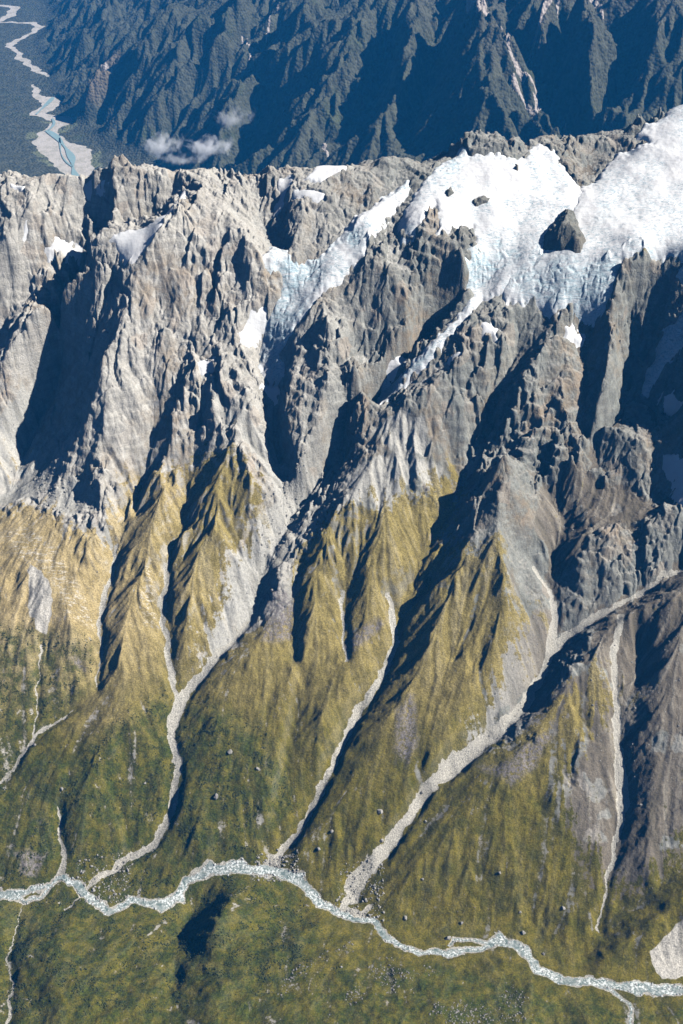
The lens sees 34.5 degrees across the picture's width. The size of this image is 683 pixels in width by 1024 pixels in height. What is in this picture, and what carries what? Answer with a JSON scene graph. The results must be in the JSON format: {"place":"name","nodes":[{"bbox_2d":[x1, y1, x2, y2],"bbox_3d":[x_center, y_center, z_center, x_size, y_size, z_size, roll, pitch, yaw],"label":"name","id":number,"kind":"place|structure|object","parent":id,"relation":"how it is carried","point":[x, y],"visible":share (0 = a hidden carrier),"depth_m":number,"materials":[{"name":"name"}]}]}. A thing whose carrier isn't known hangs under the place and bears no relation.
{"place":"outdoors","nodes":[
{"label":"outdoors","id":0,"kind":"place"},
{"bbox_2d":[36,97,54,113],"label":"river","id":1,"kind":"structure","parent":0,"point":[50,100],"depth_m":11868.08,"materials":[{"name":"liquid"}]},
{"bbox_2d":[46,130,79,175],"bbox_3d":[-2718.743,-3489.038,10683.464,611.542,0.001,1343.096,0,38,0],"label":"river","id":2,"kind":"structure","parent":0,"point":[69,153],"depth_m":10701.55,"materials":[{"name":"liquid"}]},
{"bbox_2d":[59,139,72,166],"bbox_3d":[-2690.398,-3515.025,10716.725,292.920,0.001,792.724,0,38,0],"label":"river","id":3,"kind":"structure","parent":0,"point":[62,155],"depth_m":10605.82,"materials":[{"name":"liquid"}]},
{"bbox_2d":[0,107,682,1023],"bbox_3d":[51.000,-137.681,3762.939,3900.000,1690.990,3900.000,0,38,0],"label":"mountain ground","id":4,"kind":"structure","parent":0,"point":[526,425],"depth_m":3668.20,"materials":[{"name":"grey stone"}]},
{"bbox_2d":[10,184,24,191],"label":"snow patch","id":5,"kind":"object","parent":4,"relation":"on","point":[18,188],"visible":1,"depth_m":4192.01,"materials":[{"name":"white snow"}]},
{"bbox_2d":[22,220,27,241],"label":"snow patch","id":6,"kind":"object","parent":4,"relation":"on","point":[25,232],"visible":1,"depth_m":4156.23,"materials":[{"name":"white snow"}]},
{"bbox_2d":[44,237,82,265],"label":"snow patch","id":7,"kind":"object","parent":4,"relation":"on","point":[64,247],"visible":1,"depth_m":4223.22,"materials":[{"name":"white snow"}]},
{"bbox_2d":[83,179,108,200],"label":"snow patch","id":8,"kind":"object","parent":4,"relation":"on","point":[87,188],"visible":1,"depth_m":4206.60,"materials":[{"name":"white snow"}]},
{"bbox_2d":[109,188,190,265],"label":"snow patch","id":9,"kind":"object","parent":4,"relation":"on","point":[131,246],"visible":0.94,"depth_m":4007.49,"materials":[{"name":"white snow"}]},
{"bbox_2d":[0,619,359,1022],"bbox_3d":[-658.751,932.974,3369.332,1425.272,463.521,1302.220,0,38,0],"label":"scrub","id":10,"kind":"object","parent":4,"relation":"on","point":[140,926],"visible":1,"depth_m":3369.46,"materials":[{"name":"green plant"}]},
{"bbox_2d":[197,356,215,374],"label":"snow patch","id":11,"kind":"object","parent":4,"relation":"on","point":[205,367],"visible":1,"depth_m":3969.00,"materials":[{"name":"white snow"}]},
{"bbox_2d":[34,449,384,921],"bbox_3d":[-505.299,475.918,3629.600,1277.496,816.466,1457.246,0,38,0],"label":"fan stones","id":12,"kind":"object","parent":4,"relation":"on","point":[256,861],"visible":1,"depth_m":3407.17,"materials":[{"name":"grey stone"}]},
{"bbox_2d":[238,307,266,347],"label":"snow patch","id":13,"kind":"object","parent":4,"relation":"on","point":[251,332],"visible":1,"depth_m":4001.76,"materials":[{"name":"white snow"}]},
{"bbox_2d":[259,382,279,405],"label":"snow patch","id":14,"kind":"object","parent":4,"relation":"on","point":[272,392],"visible":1,"depth_m":3990.61,"materials":[{"name":"white snow"}]},
{"bbox_2d":[272,174,292,217],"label":"snow patch","id":15,"kind":"object","parent":4,"relation":"on","point":[284,184],"visible":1,"depth_m":4142.08,"materials":[{"name":"white snow"}]},
{"bbox_2d":[291,189,324,202],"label":"snow patch","id":16,"kind":"object","parent":4,"relation":"on","point":[316,196],"visible":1,"depth_m":4076.72,"materials":[{"name":"white snow"}]},
{"bbox_2d":[304,165,346,182],"bbox_3d":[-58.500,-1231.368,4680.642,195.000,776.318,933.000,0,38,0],"label":"snow patch","id":17,"kind":"object","parent":4,"relation":"on","point":[319,174],"visible":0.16,"depth_m":4129.24,"materials":[{"name":"white snow"}]},
{"bbox_2d":[258,180,409,385],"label":"glacier","id":18,"kind":"object","parent":4,"relation":"on","point":[307,284],"visible":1,"depth_m":3998.33,"materials":[{"name":"white ice"}]},
{"bbox_2d":[0,408,682,807],"bbox_3d":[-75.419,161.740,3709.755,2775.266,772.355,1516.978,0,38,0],"label":"scree stones","id":19,"kind":"object","parent":4,"relation":"on","point":[508,614],"visible":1,"depth_m":3640.93,"materials":[{"name":"grey stone"}]},
{"bbox_2d":[4,688,680,942],"bbox_3d":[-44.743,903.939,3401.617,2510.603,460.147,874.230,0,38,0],"label":"slope stones","id":20,"kind":"object","parent":4,"relation":"on","point":[327,820],"visible":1,"depth_m":3452.44,"materials":[{"name":"grey stone"}]},
{"bbox_2d":[19,548,669,915],"bbox_3d":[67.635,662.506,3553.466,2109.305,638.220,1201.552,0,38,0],"label":"channel stones","id":21,"kind":"object","parent":4,"relation":"on","point":[350,732],"visible":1,"depth_m":3521.19,"materials":[{"name":"grey stone"}]},
{"bbox_2d":[386,356,406,382],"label":"snow patch","id":22,"kind":"object","parent":4,"relation":"on","point":[394,366],"visible":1,"depth_m":3955.66,"materials":[{"name":"white snow"}]},
{"bbox_2d":[277,941,532,1023],"bbox_3d":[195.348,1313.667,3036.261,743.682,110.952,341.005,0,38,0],"label":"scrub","id":23,"kind":"object","parent":4,"relation":"on","point":[460,1000],"visible":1,"depth_m":3005.70,"materials":[{"name":"green plant"}]},
{"bbox_2d":[447,350,461,365],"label":"snow patch","id":24,"kind":"object","parent":4,"relation":"on","point":[458,353],"visible":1,"depth_m":3862.12,"materials":[{"name":"white snow"}]},
{"bbox_2d":[377,144,581,404],"bbox_3d":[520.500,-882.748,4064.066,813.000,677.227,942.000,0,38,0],"label":"glacier","id":25,"kind":"object","parent":4,"relation":"on","point":[511,222],"visible":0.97,"depth_m":4017.44,"materials":[{"name":"white snow"}]},
{"bbox_2d":[445,187,453,196],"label":"rock outcrop","id":26,"kind":"object","parent":25,"relation":"on","point":[449,192],"visible":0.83,"depth_m":4045.54,"materials":[{"name":"grey stone"}]},
{"bbox_2d":[472,195,489,206],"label":"rock outcrop","id":27,"kind":"object","parent":25,"relation":"on","point":[480,200],"visible":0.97,"depth_m":4031.05,"materials":[{"name":"grey stone"}]},
{"bbox_2d":[542,209,585,252],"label":"rock outcrop","id":28,"kind":"object","parent":25,"relation":"on","point":[563,232],"visible":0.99,"depth_m":3897.87,"materials":[{"name":"grey stone"}]},
{"bbox_2d":[480,322,500,342],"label":"snow patch","id":29,"kind":"object","parent":4,"relation":"on","point":[488,328],"visible":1,"depth_m":3869.90,"materials":[{"name":"white snow"}]},
{"bbox_2d":[563,323,585,347],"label":"snow patch","id":30,"kind":"object","parent":4,"relation":"on","point":[572,336],"visible":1,"depth_m":3866.35,"materials":[{"name":"white snow"}]},
{"bbox_2d":[502,105,682,326],"bbox_3d":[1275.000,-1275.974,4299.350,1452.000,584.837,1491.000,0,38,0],"label":"glacier","id":31,"kind":"object","parent":4,"relation":"on","point":[629,204],"visible":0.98,"depth_m":3910.34,"materials":[{"name":"white ice"}]},
{"bbox_2d":[641,312,682,397],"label":"glacier","id":32,"kind":"object","parent":4,"relation":"on","point":[670,345],"visible":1,"depth_m":3837.77,"materials":[{"name":"white ice"}]},
{"bbox_2d":[657,389,682,416],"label":"snow patch","id":33,"kind":"object","parent":4,"relation":"on","point":[672,405],"visible":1,"depth_m":3809.13,"materials":[{"name":"white snow"}]},
{"bbox_2d":[662,454,682,506],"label":"snow patch","id":34,"kind":"object","parent":4,"relation":"on","point":[672,467],"visible":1,"depth_m":3697.07,"materials":[{"name":"white snow"}]},
{"bbox_2d":[0,0,682,176],"bbox_3d":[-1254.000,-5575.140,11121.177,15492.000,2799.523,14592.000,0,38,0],"label":"forest valley ground","id":35,"kind":"structure","parent":0,"point":[246,87],"depth_m":9515.21,"materials":[{"name":"green plant"}]},
{"bbox_2d":[0,860,682,1023],"bbox_3d":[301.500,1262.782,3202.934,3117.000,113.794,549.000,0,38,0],"label":"river","id":36,"kind":"structure","parent":0,"point":[241,866],"depth_m":3345.35,"materials":[{"name":"liquid"}]},
{"bbox_2d":[1,858,682,1017],"bbox_3d":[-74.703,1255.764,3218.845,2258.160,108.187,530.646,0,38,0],"label":"river stones","id":37,"kind":"object","parent":36,"relation":"on","point":[636,984],"visible":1,"depth_m":3301.82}
]}

